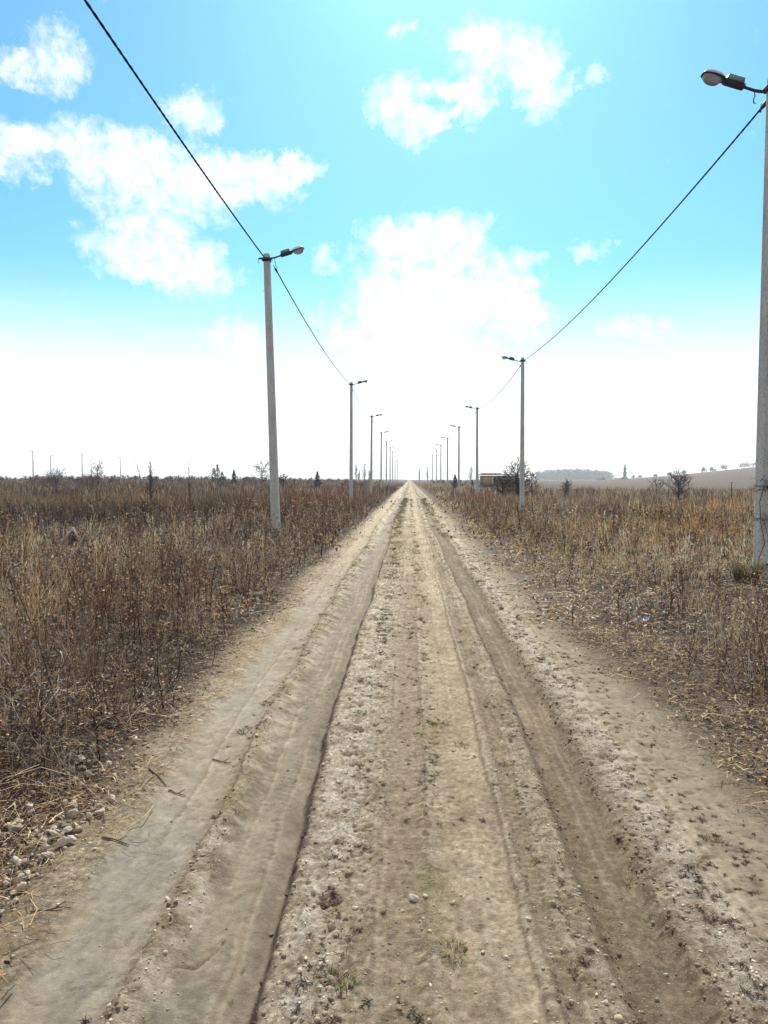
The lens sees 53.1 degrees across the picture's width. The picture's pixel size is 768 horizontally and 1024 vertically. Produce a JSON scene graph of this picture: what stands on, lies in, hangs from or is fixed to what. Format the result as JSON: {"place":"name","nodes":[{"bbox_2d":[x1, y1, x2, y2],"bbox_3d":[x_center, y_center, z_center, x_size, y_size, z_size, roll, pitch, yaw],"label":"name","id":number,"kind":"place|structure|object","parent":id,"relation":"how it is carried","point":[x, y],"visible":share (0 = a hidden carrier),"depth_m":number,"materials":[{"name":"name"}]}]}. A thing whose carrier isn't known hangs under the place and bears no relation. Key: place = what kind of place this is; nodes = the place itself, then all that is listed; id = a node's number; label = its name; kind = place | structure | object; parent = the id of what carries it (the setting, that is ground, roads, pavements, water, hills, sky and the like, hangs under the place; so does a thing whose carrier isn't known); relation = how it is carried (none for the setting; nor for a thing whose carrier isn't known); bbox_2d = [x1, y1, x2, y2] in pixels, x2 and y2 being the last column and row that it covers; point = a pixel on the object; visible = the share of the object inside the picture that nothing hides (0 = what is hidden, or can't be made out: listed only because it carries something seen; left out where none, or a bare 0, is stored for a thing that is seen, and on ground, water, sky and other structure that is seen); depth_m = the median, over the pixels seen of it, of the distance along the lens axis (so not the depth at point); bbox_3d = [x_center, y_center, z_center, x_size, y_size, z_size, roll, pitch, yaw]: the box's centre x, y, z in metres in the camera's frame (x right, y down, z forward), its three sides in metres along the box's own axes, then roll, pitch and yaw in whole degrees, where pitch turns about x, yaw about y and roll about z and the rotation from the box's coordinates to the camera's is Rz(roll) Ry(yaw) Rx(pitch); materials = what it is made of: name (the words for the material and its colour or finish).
{"place":"outdoors","nodes":[
{"label":"outdoors","id":0,"kind":"place"},
{"bbox_2d":[0,481,767,1023],"bbox_3d":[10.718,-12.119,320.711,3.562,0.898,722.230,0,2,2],"label":"dirt road","id":1,"kind":"structure","parent":0,"point":[246,903],"depth_m":3.39,"materials":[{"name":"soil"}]},
{"bbox_2d":[30,901,70,912],"bbox_3d":[-1.238,1.472,2.854,0.140,0.030,0.016,-1,3,-24],"label":"fallen twig","id":2,"kind":"object","parent":1,"relation":"on","point":[56,907],"visible":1,"depth_m":2.85,"materials":[{"name":"brown wood"}]},
{"bbox_2d":[102,835,126,843],"bbox_3d":[-1.187,1.454,3.416,0.132,0.031,0.036,0,2,11],"label":"fallen twig","id":3,"kind":"object","parent":1,"relation":"on","point":[114,838],"visible":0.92,"depth_m":3.41,"materials":[{"name":"brown wood"}]},
{"bbox_2d":[148,766,166,785],"bbox_3d":[-1.218,1.418,4.158,0.044,0.043,0.260,-2,3,-41],"label":"fallen twig","id":4,"kind":"object","parent":1,"relation":"on","point":[149,767],"visible":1,"depth_m":4.13,"materials":[{"name":"wood"}]},
{"bbox_2d":[234,726,252,734],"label":"grass tuft","id":5,"kind":"object","parent":1,"relation":"on","point":[238,733],"visible":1,"depth_m":4.94,"materials":[{"name":"plant"}]},
{"bbox_2d":[298,964,363,991],"bbox_3d":[-0.171,1.491,2.449,0.184,0.026,0.162,2,3,34],"label":"grass tuft","id":6,"kind":"object","parent":1,"relation":"on","point":[317,977],"visible":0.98,"depth_m":2.46,"materials":[{"name":"plant"}]},
{"bbox_2d":[229,497,538,862],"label":"sparse turf","id":7,"kind":"structure","parent":1,"relation":"on","point":[403,502],"depth_m":17.35,"materials":[{"name":"plant"}]},
{"bbox_2d":[409,894,418,901],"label":"stone","id":8,"kind":"object","parent":1,"relation":"on","point":[413,898],"visible":1,"depth_m":2.93,"materials":[{"name":"stone"}]},
{"bbox_2d":[78,548,767,1023],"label":"dried sprigs","id":9,"kind":"object","parent":1,"relation":"on","point":[584,962],"visible":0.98,"depth_m":3.23,"materials":[{"name":"brown plant"}]},
{"bbox_2d":[105,566,767,1023],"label":"clods","id":10,"kind":"object","parent":1,"relation":"on","point":[317,1018],"visible":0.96,"depth_m":3.14,"materials":[{"name":"soil"}]},
{"bbox_2d":[426,720,448,726],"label":"grass tuft","id":11,"kind":"object","parent":1,"relation":"on","point":[437,724],"visible":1,"depth_m":5.06,"materials":[{"name":"plant"}]},
{"bbox_2d":[433,931,469,965],"bbox_3d":[0.233,1.489,2.614,0.137,0.023,0.185,0,2,-5],"label":"grass tuft","id":12,"kind":"object","parent":1,"relation":"on","point":[451,949],"visible":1,"depth_m":2.63,"materials":[{"name":"plant"}]},
{"bbox_2d":[454,741,471,747],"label":"grass tuft","id":13,"kind":"object","parent":1,"relation":"on","point":[461,743],"visible":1,"depth_m":4.66,"materials":[{"name":"plant"}]},
{"bbox_2d":[498,761,517,767],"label":"grass tuft","id":14,"kind":"object","parent":1,"relation":"on","point":[506,763],"visible":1,"depth_m":4.30,"materials":[{"name":"beige plant"}]},
{"bbox_2d":[550,856,568,865],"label":"grass tuft","id":15,"kind":"object","parent":1,"relation":"on","point":[560,861],"visible":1,"depth_m":3.19,"materials":[{"name":"beige plant"}]},
{"bbox_2d":[620,876,635,888],"bbox_3d":[1.004,1.511,3.132,0.086,0.014,0.116,-1,3,-20],"label":"grass tuft","id":16,"kind":"object","parent":1,"relation":"on","point":[627,881],"visible":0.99,"depth_m":3.15,"materials":[{"name":"plant"}]},
{"bbox_2d":[701,833,723,842],"bbox_3d":[1.469,1.450,3.416,0.099,0.016,0.131,-2,3,-35],"label":"grass tuft","id":17,"kind":"object","parent":1,"relation":"on","point":[714,838],"visible":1,"depth_m":3.42,"materials":[{"name":"beige plant"}]},
{"bbox_2d":[0,467,767,999],"bbox_3d":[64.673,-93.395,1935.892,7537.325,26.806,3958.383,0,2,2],"label":"ground","id":18,"kind":"structure","parent":0,"point":[734,479],"depth_m":6.90,"materials":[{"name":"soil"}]},
{"bbox_2d":[0,832,10,837],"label":"stone","id":19,"kind":"object","parent":18,"relation":"on","point":[1,834],"visible":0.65,"depth_m":3.39,"materials":[{"name":"stone"}]},
{"bbox_2d":[7,822,15,830],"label":"stone","id":20,"kind":"object","parent":18,"relation":"on","point":[10,826],"visible":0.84,"depth_m":3.49,"materials":[{"name":"stone"}]},
{"bbox_2d":[11,825,20,831],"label":"stone","id":21,"kind":"object","parent":18,"relation":"on","point":[16,828],"visible":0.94,"depth_m":3.47,"materials":[{"name":"stone"}]},
{"bbox_2d":[11,856,21,865],"bbox_3d":[-1.520,1.447,3.186,0.059,0.032,0.040,19,19,21],"label":"stone","id":22,"kind":"object","parent":18,"relation":"on","point":[15,860],"visible":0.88,"depth_m":3.17,"materials":[{"name":"stone"}]},
{"bbox_2d":[14,818,23,823],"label":"stone","id":23,"kind":"object","parent":18,"relation":"on","point":[16,820],"visible":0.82,"depth_m":3.54,"materials":[{"name":"stone"}]},
{"bbox_2d":[15,873,23,882],"bbox_3d":[-1.448,1.459,3.058,0.027,0.024,0.044,13,26,2],"label":"stone","id":24,"kind":"object","parent":18,"relation":"on","point":[19,877],"visible":0.91,"depth_m":3.05,"materials":[{"name":"stone"}]},
{"bbox_2d":[16,882,26,891],"bbox_3d":[-1.409,1.458,2.988,0.030,0.035,0.045,11,28,25],"label":"stone","id":25,"kind":"object","parent":18,"relation":"on","point":[21,886],"visible":0.97,"depth_m":2.98,"materials":[{"name":"stone"}]},
{"bbox_2d":[21,858,28,865],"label":"stone","id":26,"kind":"object","parent":18,"relation":"on","point":[26,863],"visible":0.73,"depth_m":3.18,"materials":[{"name":"stone"}]},
{"bbox_2d":[23,870,30,879],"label":"stone","id":27,"kind":"object","parent":18,"relation":"on","point":[27,872],"visible":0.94,"depth_m":3.06,"materials":[{"name":"stone"}]},
{"bbox_2d":[21,803,32,810],"bbox_3d":[-1.716,1.425,3.702,0.056,0.029,0.044,-7,19,27],"label":"stone","id":28,"kind":"object","parent":18,"relation":"on","point":[28,805],"visible":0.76,"depth_m":3.69,"materials":[{"name":"stone"}]},
{"bbox_2d":[30,451,33,476],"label":"street lamp","id":29,"kind":"object","parent":18,"relation":"on","point":[32,464],"visible":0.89,"depth_m":177.46,"materials":[{"name":"concrete"}]},
{"bbox_2d":[35,781,43,787],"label":"stone","id":30,"kind":"object","parent":18,"relation":"on","point":[38,782],"visible":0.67,"depth_m":3.99,"materials":[{"name":"stone"}]},
{"bbox_2d":[40,844,49,850],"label":"stone","id":31,"kind":"object","parent":18,"relation":"on","point":[46,846],"visible":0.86,"depth_m":3.31,"materials":[{"name":"stone"}]},
{"bbox_2d":[41,851,54,859],"bbox_3d":[-1.416,1.450,3.236,0.058,0.034,0.024,12,-16,-31],"label":"stone","id":32,"kind":"object","parent":18,"relation":"on","point":[46,856],"visible":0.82,"depth_m":3.23,"materials":[{"name":"stone"}]},
{"bbox_2d":[50,830,59,838],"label":"stone","id":33,"kind":"object","parent":18,"relation":"on","point":[53,833],"visible":0.95,"depth_m":3.40,"materials":[{"name":"stone"}]},
{"bbox_2d":[36,466,76,496],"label":"bare shrub","id":34,"kind":"object","parent":18,"relation":"on","point":[55,477],"visible":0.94,"depth_m":60.72,"materials":[{"name":"brown plant"}]},
{"bbox_2d":[55,837,69,846],"bbox_3d":[-1.403,1.438,3.343,0.032,0.037,0.068,-23,-22,38],"label":"stone","id":35,"kind":"object","parent":18,"relation":"on","point":[60,841],"visible":0.94,"depth_m":3.33,"materials":[{"name":"stone"}]},
{"bbox_2d":[62,826,72,831],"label":"stone","id":36,"kind":"object","parent":18,"relation":"on","point":[67,828],"visible":1,"depth_m":3.46,"materials":[{"name":"stone"}]},
{"bbox_2d":[60,527,79,545],"bbox_3d":[-6.813,0.524,16.708,0.443,0.410,0.212,0,2,-10],"label":"broken stump","id":37,"kind":"object","parent":18,"relation":"on","point":[71,537],"visible":0.66,"depth_m":16.64,"materials":[{"name":"grey wood"}]},
{"bbox_2d":[66,835,76,843],"bbox_3d":[-1.377,1.436,3.367,0.050,0.032,0.042,21,11,-31],"label":"stone","id":38,"kind":"object","parent":18,"relation":"on","point":[72,838],"visible":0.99,"depth_m":3.36,"materials":[{"name":"stone"}]},
{"bbox_2d":[67,809,77,817],"bbox_3d":[-1.469,1.422,3.626,0.047,0.044,0.033,-1,3,-16],"label":"stone","id":39,"kind":"object","parent":18,"relation":"on","point":[72,812],"visible":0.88,"depth_m":3.61,"materials":[{"name":"stone"}]},
{"bbox_2d":[69,800,77,807],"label":"stone","id":40,"kind":"object","parent":18,"relation":"on","point":[72,805],"visible":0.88,"depth_m":3.73,"materials":[{"name":"stone"}]},
{"bbox_2d":[77,754,84,761],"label":"stone","id":41,"kind":"object","parent":18,"relation":"on","point":[80,758],"visible":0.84,"depth_m":4.35,"materials":[{"name":"stone"}]},
{"bbox_2d":[86,812,91,819],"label":"stone","id":42,"kind":"object","parent":18,"relation":"on","point":[88,815],"visible":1,"depth_m":3.60,"materials":[{"name":"stone"}]},
{"bbox_2d":[76,471,103,489],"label":"bare shrub","id":43,"kind":"object","parent":18,"relation":"on","point":[86,480],"visible":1,"depth_m":80.95,"materials":[{"name":"brown plant"}]},
{"bbox_2d":[89,460,104,482],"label":"bare shrub","id":44,"kind":"object","parent":18,"relation":"on","point":[96,469],"visible":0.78,"depth_m":113.28,"materials":[{"name":"brown plant"}]},
{"bbox_2d":[96,808,104,815],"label":"stone","id":45,"kind":"object","parent":18,"relation":"on","point":[100,811],"visible":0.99,"depth_m":3.64,"materials":[{"name":"stone"}]},
{"bbox_2d":[104,760,111,767],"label":"stone","id":46,"kind":"object","parent":18,"relation":"on","point":[108,764],"visible":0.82,"depth_m":4.27,"materials":[{"name":"stone"}]},
{"bbox_2d":[106,794,114,802],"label":"stone","id":47,"kind":"object","parent":18,"relation":"on","point":[108,798],"visible":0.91,"depth_m":3.80,"materials":[{"name":"stone"}]},
{"bbox_2d":[132,736,137,743],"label":"stone","id":48,"kind":"object","parent":18,"relation":"on","point":[134,740],"visible":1,"depth_m":4.65,"materials":[{"name":"stone"}]},
{"bbox_2d":[133,452,147,497],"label":"sapling","id":49,"kind":"object","parent":18,"relation":"on","point":[140,477],"visible":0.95,"depth_m":45.93,"materials":[{"name":"brown plant"}]},
{"bbox_2d":[144,460,155,501],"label":"sapling","id":50,"kind":"object","parent":18,"relation":"on","point":[150,484],"visible":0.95,"depth_m":45.40,"materials":[{"name":"brown plant"}]},
{"bbox_2d":[187,459,192,502],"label":"sapling","id":51,"kind":"object","parent":18,"relation":"on","point":[189,484],"visible":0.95,"depth_m":44.30,"materials":[{"name":"brown plant"}]},
{"bbox_2d":[209,464,225,485],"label":"conifer","id":52,"kind":"object","parent":18,"relation":"on","point":[217,475],"visible":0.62,"depth_m":120.76,"materials":[{"name":"green plant"}]},
{"bbox_2d":[230,470,236,483],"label":"conifer","id":53,"kind":"object","parent":18,"relation":"on","point":[233,477],"visible":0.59,"depth_m":120.59,"materials":[{"name":"green plant"}]},
{"bbox_2d":[0,475,479,487],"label":"distant scrub","id":54,"kind":"object","parent":18,"relation":"on","point":[244,479],"visible":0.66,"depth_m":164.57,"materials":[{"name":"brown plant"}]},
{"bbox_2d":[250,461,269,479],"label":"bare tree","id":55,"kind":"object","parent":18,"relation":"on","point":[258,468],"visible":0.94,"depth_m":140.44,"materials":[{"name":"brown plant"}]},
{"bbox_2d":[258,246,303,535],"bbox_3d":[-2.890,-3.194,21.843,1.310,8.564,0.294,0,2,7],"label":"street lamp","id":56,"kind":"object","parent":18,"relation":"on","point":[273,460],"visible":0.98,"depth_m":21.82,"materials":[{"name":"concrete"}]},
{"bbox_2d":[84,0,266,259],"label":"overhead cable","id":57,"kind":"object","parent":56,"relation":"attached to","point":[131,68],"visible":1,"depth_m":12.23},
{"bbox_2d":[279,474,290,487],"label":"bare shrub","id":58,"kind":"object","parent":18,"relation":"on","point":[282,480],"visible":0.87,"depth_m":100.39,"materials":[{"name":"brown plant"}]},
{"bbox_2d":[313,471,321,488],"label":"conifer","id":59,"kind":"object","parent":18,"relation":"on","point":[316,482],"visible":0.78,"depth_m":108.17,"materials":[{"name":"green plant"}]},
{"bbox_2d":[348,380,367,498],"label":"street lamp","id":60,"kind":"object","parent":18,"relation":"on","point":[351,447],"visible":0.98,"depth_m":50.67,"materials":[{"name":"concrete"}]},
{"bbox_2d":[273,265,350,384],"bbox_3d":[-2.637,-7.541,36.161,0.110,0.440,28.722,0,2,2],"label":"overhead cable","id":61,"kind":"object","parent":60,"relation":"attached to","point":[276,270],"visible":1,"depth_m":27.39,"materials":[{"name":"metal"}]},
{"bbox_2d":[362,464,366,479],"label":"poplar","id":62,"kind":"object","parent":18,"relation":"on","point":[364,473],"visible":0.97,"depth_m":429.89,"materials":[{"name":"grey plant"}]},
{"bbox_2d":[370,414,381,493],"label":"street lamp","id":63,"kind":"object","parent":18,"relation":"on","point":[371,453],"visible":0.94,"depth_m":76.64,"materials":[{"name":"concrete"}]},
{"bbox_2d":[0,477,767,860],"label":"woody weeds","id":64,"kind":"object","parent":18,"relation":"on","point":[132,513],"visible":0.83,"depth_m":11.94,"materials":[{"name":"brown plant"}]},
{"bbox_2d":[57,527,107,569],"bbox_3d":[-4.985,0.553,12.931,0.516,0.392,4.321,-1,3,-17],"label":"fallen branch","id":65,"kind":"object","parent":64,"relation":"on","point":[76,550],"visible":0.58,"depth_m":13.13,"materials":[{"name":"brown wood"}]},
{"bbox_2d":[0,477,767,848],"bbox_3d":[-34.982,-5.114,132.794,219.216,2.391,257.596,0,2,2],"label":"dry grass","id":66,"kind":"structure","parent":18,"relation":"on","point":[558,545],"depth_m":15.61,"materials":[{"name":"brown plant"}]},
{"bbox_2d":[0,599,767,921],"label":"verge rubble","id":67,"kind":"object","parent":18,"relation":"on","point":[77,829],"visible":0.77,"depth_m":4.72,"materials":[{"name":"stone"}]},
{"bbox_2d":[380,431,388,487],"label":"street lamp","id":68,"kind":"object","parent":18,"relation":"on","point":[381,461],"visible":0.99,"depth_m":103.29,"materials":[{"name":"concrete"}]},
{"bbox_2d":[386,440,392,485],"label":"street lamp","id":69,"kind":"object","parent":18,"relation":"on","point":[386,461],"visible":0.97,"depth_m":128.23,"materials":[{"name":"concrete"}]},
{"bbox_2d":[389,446,395,486],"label":"street lamp","id":70,"kind":"object","parent":18,"relation":"on","point":[390,467],"visible":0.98,"depth_m":151.24,"materials":[{"name":"concrete"}]},
{"bbox_2d":[392,451,396,482],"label":"street lamp","id":71,"kind":"object","parent":18,"relation":"on","point":[392,465],"visible":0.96,"depth_m":175.68,"materials":[{"name":"concrete"}]},
{"bbox_2d":[430,454,432,483],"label":"street lamp","id":72,"kind":"object","parent":18,"relation":"on","point":[432,468],"visible":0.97,"depth_m":195.34,"materials":[{"name":"concrete"}]},
{"bbox_2d":[432,449,437,485],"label":"street lamp","id":73,"kind":"object","parent":18,"relation":"on","point":[436,466],"visible":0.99,"depth_m":166.38,"materials":[{"name":"concrete"}]},
{"bbox_2d":[435,444,441,485],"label":"street lamp","id":74,"kind":"object","parent":18,"relation":"on","point":[440,463],"visible":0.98,"depth_m":140.41,"materials":[{"name":"concrete"}]},
{"bbox_2d":[441,437,448,486],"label":"street lamp","id":75,"kind":"object","parent":18,"relation":"on","point":[447,438],"visible":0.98,"depth_m":117.44,"materials":[{"name":"concrete"}]},
{"bbox_2d":[450,474,457,489],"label":"conifer","id":76,"kind":"object","parent":18,"relation":"on","point":[454,482],"visible":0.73,"depth_m":111.54,"materials":[{"name":"plant"}]},
{"bbox_2d":[450,425,459,488],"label":"street lamp","id":77,"kind":"object","parent":18,"relation":"on","point":[458,455],"visible":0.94,"depth_m":91.97,"materials":[{"name":"concrete"}]},
{"bbox_2d":[468,467,473,478],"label":"poplar","id":78,"kind":"object","parent":18,"relation":"on","point":[471,473],"visible":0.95,"depth_m":437.84,"materials":[{"name":"plant"}]},
{"bbox_2d":[465,405,478,494],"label":"street lamp","id":79,"kind":"object","parent":18,"relation":"on","point":[466,406],"visible":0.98,"depth_m":68.10,"materials":[{"name":"concrete"}]},
{"bbox_2d":[478,473,518,487],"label":"field cabin","id":80,"kind":"object","parent":18,"relation":"on","point":[484,480],"visible":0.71,"depth_m":126.11,"materials":[{"name":"yellow paint"}]},
{"bbox_2d":[483,477,490,484],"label":"door panel","id":81,"kind":"structure","parent":80,"relation":"in","point":[486,480],"depth_m":126.11,"materials":[{"name":"yellow paint"}]},
{"bbox_2d":[488,469,513,495],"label":"bare shrub","id":82,"kind":"object","parent":18,"relation":"on","point":[502,483],"visible":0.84,"depth_m":60.69,"materials":[{"name":"plant"}]},
{"bbox_2d":[502,356,525,508],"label":"street lamp","id":83,"kind":"object","parent":18,"relation":"on","point":[522,495],"visible":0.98,"depth_m":40.44,"materials":[{"name":"concrete"}]},
{"bbox_2d":[479,365,520,408],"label":"overhead cable","id":84,"kind":"object","parent":83,"relation":"attached to","point":[504,386],"visible":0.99,"depth_m":47.70,"materials":[{"name":"metal"}]},
{"bbox_2d":[503,457,540,495],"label":"bare shrub","id":85,"kind":"object","parent":18,"relation":"on","point":[516,482],"visible":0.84,"depth_m":59.60,"materials":[{"name":"brown plant"}]},
{"bbox_2d":[525,472,543,496],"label":"bare shrub","id":86,"kind":"object","parent":18,"relation":"on","point":[530,481],"visible":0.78,"depth_m":61.58,"materials":[{"name":"plant"}]},
{"bbox_2d":[560,479,571,496],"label":"bare shrub","id":87,"kind":"object","parent":18,"relation":"on","point":[566,488],"visible":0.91,"depth_m":63.44,"materials":[{"name":"plant"}]},
{"bbox_2d":[532,468,614,479],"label":"distant woodland","id":88,"kind":"object","parent":18,"relation":"on","point":[574,474],"visible":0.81,"depth_m":1358.20,"materials":[{"name":"grey plant"}]},
{"bbox_2d":[625,548,647,555],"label":"green tussock","id":89,"kind":"object","parent":18,"relation":"on","point":[633,552],"visible":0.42,"depth_m":14.82,"materials":[{"name":"plant"}]},
{"bbox_2d":[635,616,652,621],"bbox_3d":[2.863,1.169,8.467,0.195,0.076,0.167,0,2,2],"label":"plastic scrap","id":90,"kind":"object","parent":18,"relation":"on","point":[643,619],"visible":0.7,"depth_m":8.44,"materials":[{"name":"white plastic"}]},
{"bbox_2d":[647,475,666,491],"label":"bare shrub","id":91,"kind":"object","parent":18,"relation":"on","point":[656,486],"visible":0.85,"depth_m":86.91,"materials":[{"name":"plant"}]},
{"bbox_2d":[661,468,692,501],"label":"bare shrub","id":92,"kind":"object","parent":18,"relation":"on","point":[678,486],"visible":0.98,"depth_m":49.35,"materials":[{"name":"plant"}]},
{"bbox_2d":[700,69,767,578],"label":"street lamp","id":93,"kind":"object","parent":18,"relation":"on","point":[711,77],"visible":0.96,"depth_m":12.07,"materials":[{"name":"concrete"}]},
{"bbox_2d":[523,100,765,360],"bbox_3d":[6.699,-7.069,26.120,0.110,0.528,28.292,0,2,2],"label":"overhead cable","id":94,"kind":"object","parent":93,"relation":"attached to","point":[763,106],"visible":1,"depth_m":16.32,"materials":[{"name":"metal"}]},
{"bbox_2d":[751,475,767,565],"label":"dry vine","id":95,"kind":"object","parent":93,"relation":"attached to","point":[760,511],"visible":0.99,"depth_m":12.07,"materials":[{"name":"brown plant"}]},
{"bbox_2d":[727,561,767,583],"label":"green tussock","id":96,"kind":"object","parent":18,"relation":"on","point":[739,575],"visible":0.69,"depth_m":11.78,"materials":[{"name":"green plant"}]},
{"bbox_2d":[0,0,767,479],"label":"sky","id":97,"kind":"structure","parent":0,"point":[457,181],"materials":[{"name":"blue"}]},
{"bbox_2d":[622,464,627,478],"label":"tower","id":98,"kind":"structure","parent":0,"point":[624,475],"depth_m":731.22,"materials":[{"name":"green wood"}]}
]}

